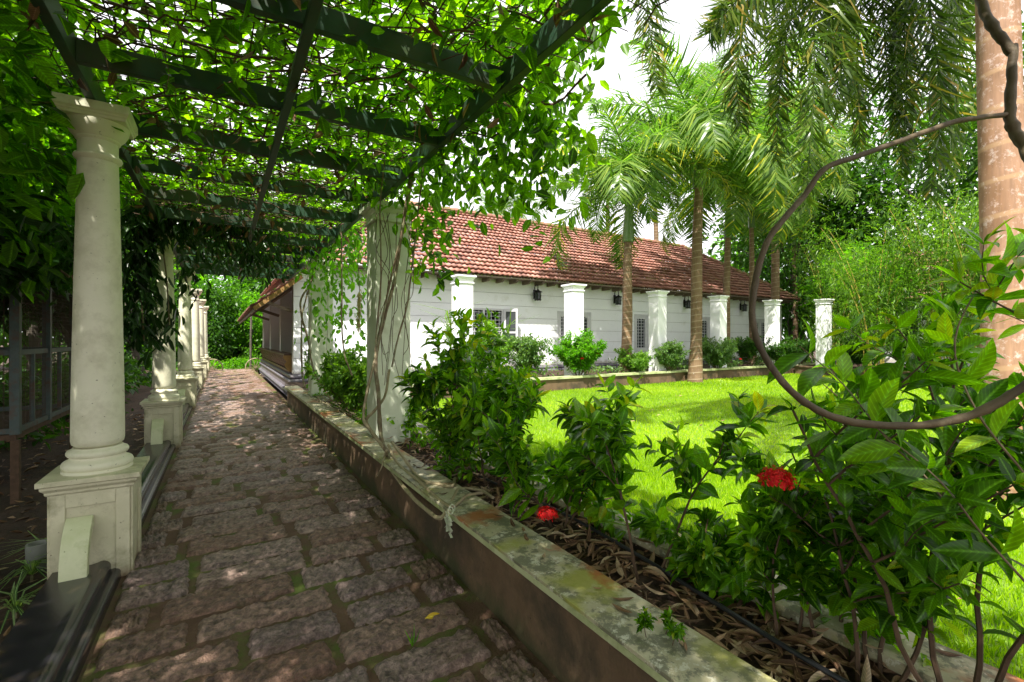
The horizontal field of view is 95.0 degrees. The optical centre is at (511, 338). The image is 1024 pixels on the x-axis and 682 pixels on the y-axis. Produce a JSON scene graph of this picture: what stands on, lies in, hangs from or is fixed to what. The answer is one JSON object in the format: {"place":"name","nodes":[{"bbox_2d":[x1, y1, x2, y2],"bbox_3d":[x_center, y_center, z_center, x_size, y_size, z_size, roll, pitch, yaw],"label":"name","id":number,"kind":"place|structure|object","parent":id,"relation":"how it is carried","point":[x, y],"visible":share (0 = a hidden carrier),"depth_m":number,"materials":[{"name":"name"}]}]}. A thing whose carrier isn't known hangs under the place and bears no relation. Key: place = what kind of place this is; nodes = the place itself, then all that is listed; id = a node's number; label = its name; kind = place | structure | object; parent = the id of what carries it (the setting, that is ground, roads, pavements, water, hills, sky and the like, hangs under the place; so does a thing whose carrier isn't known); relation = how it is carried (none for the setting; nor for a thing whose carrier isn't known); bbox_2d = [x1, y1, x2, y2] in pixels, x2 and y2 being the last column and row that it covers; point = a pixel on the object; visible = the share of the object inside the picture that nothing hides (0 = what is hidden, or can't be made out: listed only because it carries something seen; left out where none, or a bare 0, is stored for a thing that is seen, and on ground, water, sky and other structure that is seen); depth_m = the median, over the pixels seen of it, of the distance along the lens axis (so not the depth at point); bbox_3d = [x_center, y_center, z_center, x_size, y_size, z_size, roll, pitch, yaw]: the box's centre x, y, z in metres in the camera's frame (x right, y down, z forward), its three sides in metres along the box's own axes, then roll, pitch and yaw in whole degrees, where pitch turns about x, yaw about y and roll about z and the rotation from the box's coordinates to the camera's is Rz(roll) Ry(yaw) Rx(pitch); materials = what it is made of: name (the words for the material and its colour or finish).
{"place":"outdoors","nodes":[
{"label":"outdoors","id":0,"kind":"place"},
{"bbox_2d":[0,373,176,643],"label":"garden soil","id":1,"kind":"structure","parent":0,"point":[39,511],"depth_m":5.42,"materials":[{"name":"brown soil"}]},
{"bbox_2d":[0,569,45,633],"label":"spider plant","id":2,"kind":"object","parent":1,"relation":"on","point":[16,609],"visible":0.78,"depth_m":3.07,"materials":[{"name":"green plant"}]},
{"bbox_2d":[0,554,46,595],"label":"spider plant","id":3,"kind":"object","parent":1,"relation":"on","point":[31,570],"visible":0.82,"depth_m":3.54,"materials":[{"name":"green plant"}]},
{"bbox_2d":[25,539,46,568],"bbox_3d":[-3.832,1.750,3.790,0.150,0.200,0.150,0,0,-32],"label":"pipe stub","id":4,"kind":"object","parent":1,"relation":"on","point":[40,548],"visible":0.65,"depth_m":3.75,"materials":[{"name":"metal"}]},
{"bbox_2d":[0,106,74,335],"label":"tree","id":5,"kind":"object","parent":1,"relation":"on","point":[5,326],"visible":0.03,"depth_m":6.94,"materials":[{"name":"green plant"}]},
{"bbox_2d":[0,150,136,302],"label":"tree","id":6,"kind":"object","parent":1,"relation":"on","point":[46,224],"visible":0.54,"depth_m":4.01,"materials":[{"name":"green plant"}]},
{"bbox_2d":[0,184,123,305],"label":"leafy bough","id":7,"kind":"object","parent":6,"relation":"attached to","point":[66,252],"visible":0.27,"depth_m":4.92,"materials":[{"name":"green plant"}]},
{"bbox_2d":[0,241,140,383],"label":"tree","id":8,"kind":"object","parent":1,"relation":"on","point":[6,345],"depth_m":12.88,"materials":[{"name":"green plant"}]},
{"bbox_2d":[0,414,143,635],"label":"garden litter","id":9,"kind":"object","parent":1,"relation":"on","point":[8,630],"visible":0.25,"depth_m":5.85,"materials":[{"name":"plant"}]},
{"bbox_2d":[0,4,150,303],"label":"tree","id":10,"kind":"object","parent":1,"relation":"on","point":[18,154],"visible":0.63,"depth_m":3.39,"materials":[{"name":"green plant"}]},
{"bbox_2d":[0,325,176,450],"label":"undergrowth","id":11,"kind":"object","parent":1,"relation":"on","point":[131,373],"visible":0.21,"depth_m":9.63,"materials":[{"name":"green plant"}]},
{"bbox_2d":[122,250,178,384],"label":"tree","id":12,"kind":"object","parent":1,"relation":"on","point":[134,353],"visible":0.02,"depth_m":18.37,"materials":[{"name":"green plant"}]},
{"bbox_2d":[74,161,366,383],"bbox_3d":[-4.205,-0.991,7.821,3.641,3.393,4.266,0,0,-12],"label":"drooping creeper","id":13,"kind":"object","parent":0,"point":[142,232],"visible":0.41,"depth_m":6.38,"materials":[{"name":"green plant"}]},
{"bbox_2d":[77,368,559,681],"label":"path","id":14,"kind":"structure","parent":0,"point":[447,656],"depth_m":3.06,"materials":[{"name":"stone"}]},
{"bbox_2d":[285,386,1023,681],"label":"planter wall","id":15,"kind":"structure","parent":14,"relation":"on","point":[558,616],"depth_m":2.31,"materials":[{"name":"paint"}]},
{"bbox_2d":[304,258,336,400],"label":"pergola pillar","id":16,"kind":"structure","parent":15,"relation":"on","point":[318,350],"depth_m":9.39,"materials":[{"name":"paint"}]},
{"bbox_2d":[360,199,417,444],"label":"pergola pillar","id":17,"kind":"structure","parent":15,"relation":"on","point":[392,406],"depth_m":5.51,"materials":[{"name":"paint"}]},
{"bbox_2d":[362,74,493,519],"bbox_3d":[-0.859,-0.623,4.186,0.581,3.874,2.199,0,0,-32],"label":"climbing vine","id":18,"kind":"object","parent":15,"relation":"on","point":[388,451],"visible":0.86,"depth_m":4.70,"materials":[{"name":"grey plant"}]},
{"bbox_2d":[387,436,686,650],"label":"coping litter","id":19,"kind":"object","parent":15,"relation":"on","point":[614,605],"visible":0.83,"depth_m":2.15,"materials":[{"name":"brown plant"}]},
{"bbox_2d":[634,606,688,645],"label":"seedling","id":20,"kind":"object","parent":15,"relation":"on","point":[675,631],"visible":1,"depth_m":1.79,"materials":[{"name":"green plant"}]},
{"bbox_2d":[427,434,962,656],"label":"coping litter","id":21,"kind":"object","parent":15,"relation":"on","point":[815,615],"visible":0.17,"depth_m":1.84,"materials":[{"name":"plant"}]},
{"bbox_2d":[0,0,650,280],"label":"pergola","id":22,"kind":"object","parent":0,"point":[81,58],"visible":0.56,"depth_m":3.24,"materials":[{"name":"wood"}]},
{"bbox_2d":[276,183,366,417],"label":"hanging vine","id":23,"kind":"object","parent":22,"relation":"hanging from","point":[356,240],"visible":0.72,"depth_m":8.35,"materials":[{"name":"green plant"}]},
{"bbox_2d":[0,0,668,332],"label":"pergola creeper","id":24,"kind":"object","parent":22,"relation":"on","point":[541,127],"visible":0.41,"depth_m":3.44,"materials":[{"name":"green plant"}]},
{"bbox_2d":[748,0,1023,429],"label":"looping liana","id":25,"kind":"object","parent":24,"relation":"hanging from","point":[1010,51],"visible":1,"depth_m":1.20,"materials":[{"name":"brown plant"}]},
{"bbox_2d":[0,343,836,400],"bbox_3d":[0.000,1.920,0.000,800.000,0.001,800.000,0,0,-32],"label":"ground","id":26,"kind":"structure","parent":0,"point":[282,394],"depth_m":21.62,"materials":[{"name":"soil"}]},
{"bbox_2d":[0,248,72,503],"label":"aviary","id":27,"kind":"object","parent":26,"relation":"on","point":[16,422],"visible":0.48,"depth_m":5.74,"materials":[{"name":"grey paint"}]},
{"bbox_2d":[0,371,207,681],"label":"kerb","id":28,"kind":"structure","parent":26,"relation":"on","point":[51,635],"depth_m":2.50,"materials":[{"name":"grey concrete"}]},
{"bbox_2d":[34,91,149,582],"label":"garden column","id":29,"kind":"structure","parent":28,"relation":"on","point":[90,488],"depth_m":3.14,"materials":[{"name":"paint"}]},
{"bbox_2d":[140,231,185,447],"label":"garden column","id":30,"kind":"structure","parent":28,"relation":"on","point":[162,405],"depth_m":6.86,"materials":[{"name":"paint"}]},
{"bbox_2d":[174,269,198,407],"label":"garden column","id":31,"kind":"structure","parent":28,"relation":"on","point":[186,382],"depth_m":10.82,"materials":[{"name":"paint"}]},
{"bbox_2d":[191,289,204,388],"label":"garden column","id":32,"kind":"structure","parent":28,"relation":"on","point":[197,368],"depth_m":14.82,"materials":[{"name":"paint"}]},
{"bbox_2d":[199,299,207,378],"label":"garden column","id":33,"kind":"structure","parent":28,"relation":"on","point":[203,361],"depth_m":18.75,"materials":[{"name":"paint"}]},
{"bbox_2d":[123,250,231,354],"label":"tree","id":34,"kind":"object","parent":26,"relation":"on","point":[195,285],"visible":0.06,"depth_m":26.42,"materials":[{"name":"green plant"}]},
{"bbox_2d":[124,274,266,366],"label":"path end thicket","id":35,"kind":"object","parent":26,"relation":"on","point":[235,353],"visible":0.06,"depth_m":27.63,"materials":[{"name":"green plant"}]},
{"bbox_2d":[174,275,254,366],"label":"tree","id":36,"kind":"object","parent":26,"relation":"on","point":[216,304],"visible":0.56,"depth_m":26.29,"materials":[{"name":"green plant"}]},
{"bbox_2d":[176,354,261,372],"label":"hedge","id":37,"kind":"object","parent":26,"relation":"on","point":[239,364],"visible":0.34,"depth_m":25.42,"materials":[{"name":"green plant"}]},
{"bbox_2d":[175,268,266,339],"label":"tree","id":38,"kind":"object","parent":26,"relation":"on","point":[226,280],"visible":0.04,"depth_m":32.48,"materials":[{"name":"green plant"}]},
{"bbox_2d":[216,285,265,364],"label":"tree","id":39,"kind":"object","parent":26,"relation":"on","point":[257,343],"visible":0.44,"depth_m":27.27,"materials":[{"name":"green plant"}]},
{"bbox_2d":[212,275,275,338],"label":"tree","id":40,"kind":"object","parent":26,"relation":"on","point":[255,285],"visible":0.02,"depth_m":30.62,"materials":[{"name":"green plant"}]},
{"bbox_2d":[471,184,538,250],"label":"palm tree","id":41,"kind":"object","parent":26,"relation":"on","point":[509,206],"visible":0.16,"depth_m":51.61,"materials":[{"name":"plant"}]},
{"bbox_2d":[601,96,681,240],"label":"palm tree","id":42,"kind":"object","parent":26,"relation":"on","point":[656,233],"visible":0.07,"depth_m":34.67,"materials":[{"name":"plant"}]},
{"bbox_2d":[651,43,747,117],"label":"palm tree","id":43,"kind":"object","parent":26,"relation":"on","point":[715,63],"visible":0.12,"depth_m":40.67,"materials":[{"name":"plant"}]},
{"bbox_2d":[710,140,886,352],"bbox_3d":[16.911,-4.902,28.549,8.779,13.017,8.679,0,0,-32],"label":"palm tree","id":44,"kind":"object","parent":26,"relation":"on","point":[795,312],"visible":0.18,"depth_m":26.65,"materials":[{"name":"green plant"}]},
{"bbox_2d":[704,204,905,361],"bbox_3d":[23.726,-4.546,38.379,17.332,14.160,17.453,0,0,-1],"label":"tree","id":45,"kind":"object","parent":26,"relation":"on","point":[785,331],"visible":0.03,"depth_m":37.08,"materials":[{"name":"green plant"}]},
{"bbox_2d":[702,118,937,343],"bbox_3d":[18.399,-6.433,29.841,13.909,16.735,13.245,0,0,-32],"label":"tree","id":46,"kind":"object","parent":26,"relation":"on","point":[787,314],"visible":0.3,"depth_m":28.26,"materials":[{"name":"green plant"}]},
{"bbox_2d":[837,247,979,365],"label":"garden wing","id":47,"kind":"structure","parent":26,"relation":"on","point":[889,360],"depth_m":22.23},
{"bbox_2d":[800,19,1023,306],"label":"tree","id":48,"kind":"object","parent":26,"relation":"on","point":[886,172],"visible":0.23,"depth_m":25.63,"materials":[{"name":"green plant"}]},
{"bbox_2d":[916,10,1023,245],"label":"tree","id":49,"kind":"object","parent":26,"relation":"on","point":[968,136],"visible":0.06,"depth_m":21.82,"materials":[{"name":"green plant"}]},
{"bbox_2d":[3,0,1023,339],"label":"sky","id":50,"kind":"structure","parent":0,"point":[683,12],"materials":[{"name":"white"}]},
{"bbox_2d":[286,362,835,390],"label":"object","id":51,"kind":"structure","parent":0,"point":[300,384],"depth_m":16.89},
{"bbox_2d":[450,274,476,346],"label":"garden pillar","id":52,"kind":"structure","parent":51,"relation":"on","point":[462,293],"depth_m":12.30,"materials":[{"name":"white paint"}]},
{"bbox_2d":[473,320,515,372],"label":"garden shrub","id":53,"kind":"object","parent":51,"relation":"on","point":[504,348],"visible":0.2,"depth_m":13.19,"materials":[{"name":"green plant"}]},
{"bbox_2d":[237,199,801,395],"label":"house","id":54,"kind":"structure","parent":51,"relation":"on","point":[505,287],"depth_m":18.53,"materials":[{"name":"paint"}]},
{"bbox_2d":[473,308,517,353],"bbox_3d":[-0.804,-0.265,16.563,2.066,1.630,0.375,0,0,-22],"label":"window","id":55,"kind":"structure","parent":54,"relation":"in","point":[505,313],"depth_m":16.80,"materials":[{"name":"white glass"}]},
{"bbox_2d":[556,311,590,345],"bbox_3d":[2.457,-0.265,18.624,1.720,1.630,0.112,0,0,-32],"label":"window","id":56,"kind":"structure","parent":54,"relation":"in","point":[560,314],"depth_m":18.35,"materials":[{"name":"white glass"}]},
{"bbox_2d":[633,314,648,351],"bbox_3d":[5.995,-0.265,20.813,1.700,1.630,0.112,0,0,-32],"label":"window","id":57,"kind":"structure","parent":54,"relation":"in","point":[641,321],"depth_m":20.64,"materials":[{"name":"white glass"}]},
{"bbox_2d":[490,330,552,371],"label":"garden shrub","id":58,"kind":"object","parent":51,"relation":"on","point":[527,350],"visible":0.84,"depth_m":13.32,"materials":[{"name":"green plant"}]},
{"bbox_2d":[561,283,586,375],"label":"garden pillar","id":59,"kind":"structure","parent":51,"relation":"on","point":[573,307],"depth_m":14.31,"materials":[{"name":"white paint"}]},
{"bbox_2d":[545,328,607,374],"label":"garden shrub","id":60,"kind":"object","parent":51,"relation":"on","point":[578,354],"visible":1,"depth_m":14.00,"materials":[{"name":"green plant"}]},
{"bbox_2d":[410,363,815,397],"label":"low garden wall","id":61,"kind":"structure","parent":51,"relation":"on","point":[573,382],"depth_m":15.55,"materials":[{"name":"paint"}]},
{"bbox_2d":[410,355,815,376],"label":"bed ground cover","id":62,"kind":"object","parent":51,"relation":"on","point":[734,363],"visible":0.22,"depth_m":16.28,"materials":[{"name":"green plant"}]},
{"bbox_2d":[614,345,654,371],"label":"garden shrub","id":63,"kind":"object","parent":51,"relation":"on","point":[637,361],"visible":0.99,"depth_m":15.63,"materials":[{"name":"green plant"}]},
{"bbox_2d":[531,94,745,372],"bbox_3d":[3.938,-3.224,16.018,6.697,8.885,7.094,0,0,34],"label":"palm tree","id":64,"kind":"object","parent":51,"relation":"on","point":[629,224],"visible":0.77,"depth_m":15.75,"materials":[{"name":"green plant"}]},
{"bbox_2d":[646,290,669,370],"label":"garden pillar","id":65,"kind":"structure","parent":51,"relation":"on","point":[657,318],"depth_m":16.29,"materials":[{"name":"white paint"}]},
{"bbox_2d":[652,339,690,370],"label":"garden shrub","id":66,"kind":"object","parent":51,"relation":"on","point":[670,354],"visible":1,"depth_m":15.94,"materials":[{"name":"green plant"}]},
{"bbox_2d":[707,295,729,367],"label":"garden pillar","id":67,"kind":"structure","parent":51,"relation":"on","point":[718,315],"depth_m":18.12,"materials":[{"name":"white paint"}]},
{"bbox_2d":[702,335,741,367],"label":"garden shrub","id":68,"kind":"object","parent":51,"relation":"on","point":[714,357],"visible":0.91,"depth_m":17.38,"materials":[{"name":"green plant"}]},
{"bbox_2d":[646,126,831,365],"bbox_3d":[9.229,-3.684,20.679,7.387,9.777,7.019,0,0,-32],"label":"palm tree","id":69,"kind":"object","parent":51,"relation":"on","point":[729,218],"visible":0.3,"depth_m":20.12,"materials":[{"name":"green plant"}]},
{"bbox_2d":[730,335,773,365],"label":"garden shrub","id":70,"kind":"object","parent":51,"relation":"on","point":[747,348],"visible":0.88,"depth_m":19.39,"materials":[{"name":"green plant"}]},
{"bbox_2d":[676,99,850,363],"bbox_3d":[11.278,-4.526,21.544,7.342,11.470,7.177,0,0,-32],"label":"palm tree","id":71,"kind":"object","parent":51,"relation":"on","point":[751,226],"visible":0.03,"depth_m":21.58,"materials":[{"name":"green plant"}]},
{"bbox_2d":[762,299,781,363],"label":"garden pillar","id":72,"kind":"structure","parent":51,"relation":"on","point":[772,318],"depth_m":20.08,"materials":[{"name":"white paint"}]},
{"bbox_2d":[676,25,883,339],"bbox_3d":[12.134,-5.655,21.976,8.619,13.727,8.261,0,0,21],"label":"palm tree","id":73,"kind":"object","parent":51,"relation":"on","point":[775,273],"visible":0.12,"depth_m":20.73,"materials":[{"name":"green plant"}]},
{"bbox_2d":[765,337,803,361],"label":"garden shrub","id":74,"kind":"object","parent":51,"relation":"on","point":[776,352],"visible":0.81,"depth_m":19.68,"materials":[{"name":"green plant"}]},
{"bbox_2d":[780,334,815,363],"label":"garden shrub","id":75,"kind":"object","parent":51,"relation":"on","point":[806,346],"visible":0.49,"depth_m":20.39,"materials":[{"name":"green plant"}]},
{"bbox_2d":[323,397,880,681],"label":"planter soil","id":76,"kind":"structure","parent":0,"point":[706,623],"depth_m":2.35,"materials":[{"name":"brown soil"}]},
{"bbox_2d":[301,356,366,411],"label":"ixora shrub","id":77,"kind":"object","parent":76,"relation":"on","point":[353,386],"visible":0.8,"depth_m":7.35,"materials":[{"name":"green plant"}]},
{"bbox_2d":[314,347,366,405],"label":"ixora shrub","id":78,"kind":"object","parent":76,"relation":"on","point":[340,358],"visible":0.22,"depth_m":8.37,"materials":[{"name":"green plant"}]},
{"bbox_2d":[365,397,423,436],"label":"ixora shrub","id":79,"kind":"object","parent":76,"relation":"on","point":[414,410],"visible":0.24,"depth_m":5.60,"materials":[{"name":"green plant"}]},
{"bbox_2d":[392,307,515,472],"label":"ixora shrub","id":80,"kind":"object","parent":76,"relation":"on","point":[452,370],"visible":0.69,"depth_m":4.14,"materials":[{"name":"green plant"}]},
{"bbox_2d":[442,361,546,488],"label":"ixora shrub","id":81,"kind":"object","parent":76,"relation":"on","point":[503,386],"visible":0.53,"depth_m":3.68,"materials":[{"name":"green plant"}]},
{"bbox_2d":[452,372,650,530],"bbox_3d":[0.128,0.717,2.954,1.413,1.054,0.822,0,0,33],"label":"ixora shrub","id":82,"kind":"object","parent":76,"relation":"on","point":[565,480],"visible":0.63,"depth_m":2.96,"materials":[{"name":"green plant"}]},
{"bbox_2d":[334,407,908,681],"bbox_3d":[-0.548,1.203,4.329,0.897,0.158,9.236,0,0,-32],"label":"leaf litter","id":83,"kind":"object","parent":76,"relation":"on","point":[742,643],"visible":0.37,"depth_m":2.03,"materials":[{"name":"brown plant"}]},
{"bbox_2d":[306,384,964,666],"bbox_3d":[-1.855,1.087,6.541,0.815,0.632,11.992,0,0,-33],"label":"planter ground cover","id":84,"kind":"object","parent":76,"relation":"on","point":[656,529],"visible":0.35,"depth_m":2.56,"materials":[{"name":"brown plant"}]},
{"bbox_2d":[427,445,850,681],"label":"irrigation hose","id":85,"kind":"object","parent":76,"relation":"on","point":[811,662],"visible":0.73,"depth_m":2.03,"materials":[{"name":"black rubber"}]},
{"bbox_2d":[558,389,778,578],"bbox_3d":[0.789,0.737,2.473,1.088,1.012,0.624,0,0,8],"label":"ixora shrub","id":86,"kind":"object","parent":76,"relation":"on","point":[688,464],"visible":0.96,"depth_m":2.43,"materials":[{"name":"green plant"}]},
{"bbox_2d":[664,506,739,595],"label":"ixora shrub","id":87,"kind":"object","parent":76,"relation":"on","point":[691,557],"visible":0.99,"depth_m":2.24,"materials":[{"name":"green plant"}]},
{"bbox_2d":[723,464,836,635],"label":"ixora shrub","id":88,"kind":"object","parent":76,"relation":"on","point":[749,547],"visible":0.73,"depth_m":1.82,"materials":[{"name":"green plant"}]},
{"bbox_2d":[721,426,890,642],"bbox_3d":[1.339,0.793,1.973,0.895,0.899,0.561,0,0,-25],"label":"ixora shrub","id":89,"kind":"object","parent":76,"relation":"on","point":[755,463],"visible":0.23,"depth_m":1.88,"materials":[{"name":"green plant"}]},
{"bbox_2d":[749,361,1023,681],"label":"ixora shrub","id":90,"kind":"object","parent":76,"relation":"on","point":[921,601],"visible":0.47,"depth_m":1.69,"materials":[{"name":"green plant"}]},
{"bbox_2d":[765,216,1023,681],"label":"ixora shrub","id":91,"kind":"object","parent":76,"relation":"on","point":[896,535],"visible":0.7,"depth_m":1.46,"materials":[{"name":"green plant"}]},
{"bbox_2d":[767,221,1023,581],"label":"broad leaved branch","id":92,"kind":"object","parent":91,"relation":"attached to","point":[874,454],"visible":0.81,"depth_m":1.27,"materials":[{"name":"green plant"}]},
{"bbox_2d":[416,373,1023,678],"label":"lawn","id":93,"kind":"structure","parent":0,"point":[970,583],"depth_m":7.07,"materials":[{"name":"plant"}]},
{"bbox_2d":[578,27,836,382],"bbox_3d":[6.653,-3.973,16.393,8.424,10.978,7.852,0,0,-32],"label":"palm tree","id":94,"kind":"object","parent":93,"relation":"on","point":[713,132],"visible":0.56,"depth_m":14.97,"materials":[{"name":"green plant"}]},
{"bbox_2d":[615,0,1023,499],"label":"palm","id":95,"kind":"object","parent":93,"relation":"on","point":[1000,167],"visible":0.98,"depth_m":5.61,"materials":[{"name":"green plant"}]},
{"bbox_2d":[813,299,834,364],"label":"garden pillar","id":96,"kind":"structure","parent":93,"relation":"on","point":[823,314],"depth_m":19.65,"materials":[{"name":"white paint"}]},
{"bbox_2d":[836,363,905,368],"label":"bed soil","id":97,"kind":"structure","parent":0,"point":[855,365],"depth_m":21.63,"materials":[{"name":"soil"}]},
{"bbox_2d":[766,223,900,364],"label":"bamboo clump","id":98,"kind":"object","parent":97,"relation":"on","point":[837,306],"visible":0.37,"depth_m":21.77,"materials":[{"name":"plant"}]},
{"bbox_2d":[838,331,879,365],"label":"garden shrub","id":99,"kind":"object","parent":97,"relation":"on","point":[857,361],"visible":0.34,"depth_m":18.69,"materials":[{"name":"green plant"}]},
{"bbox_2d":[795,235,939,336],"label":"tree","id":100,"kind":"object","parent":97,"relation":"on","point":[806,288],"visible":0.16,"depth_m":22.24,"materials":[{"name":"green plant"}]},
{"bbox_2d":[789,193,958,372],"bbox_3d":[13.115,-2.004,17.126,4.816,6.610,4.564,0,0,15],"label":"bamboo clump","id":101,"kind":"object","parent":97,"relation":"on","point":[883,294],"visible":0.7,"depth_m":16.89,"materials":[{"name":"plant"}]},
{"bbox_2d":[845,163,979,358],"bbox_3d":[14.567,-2.346,16.334,4.664,7.294,5.293,0,0,27],"label":"bamboo clump","id":102,"kind":"object","parent":97,"relation":"on","point":[923,278],"visible":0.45,"depth_m":16.04,"materials":[{"name":"plant"}]},
{"bbox_2d":[896,181,979,352],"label":"bamboo clump","id":103,"kind":"object","parent":97,"relation":"on","point":[976,280],"visible":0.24,"depth_m":15.56,"materials":[{"name":"plant"}]},
{"bbox_2d":[906,191,979,288],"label":"tree","id":104,"kind":"object","parent":97,"relation":"on","point":[972,244],"visible":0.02,"depth_m":18.14,"materials":[{"name":"green plant"}]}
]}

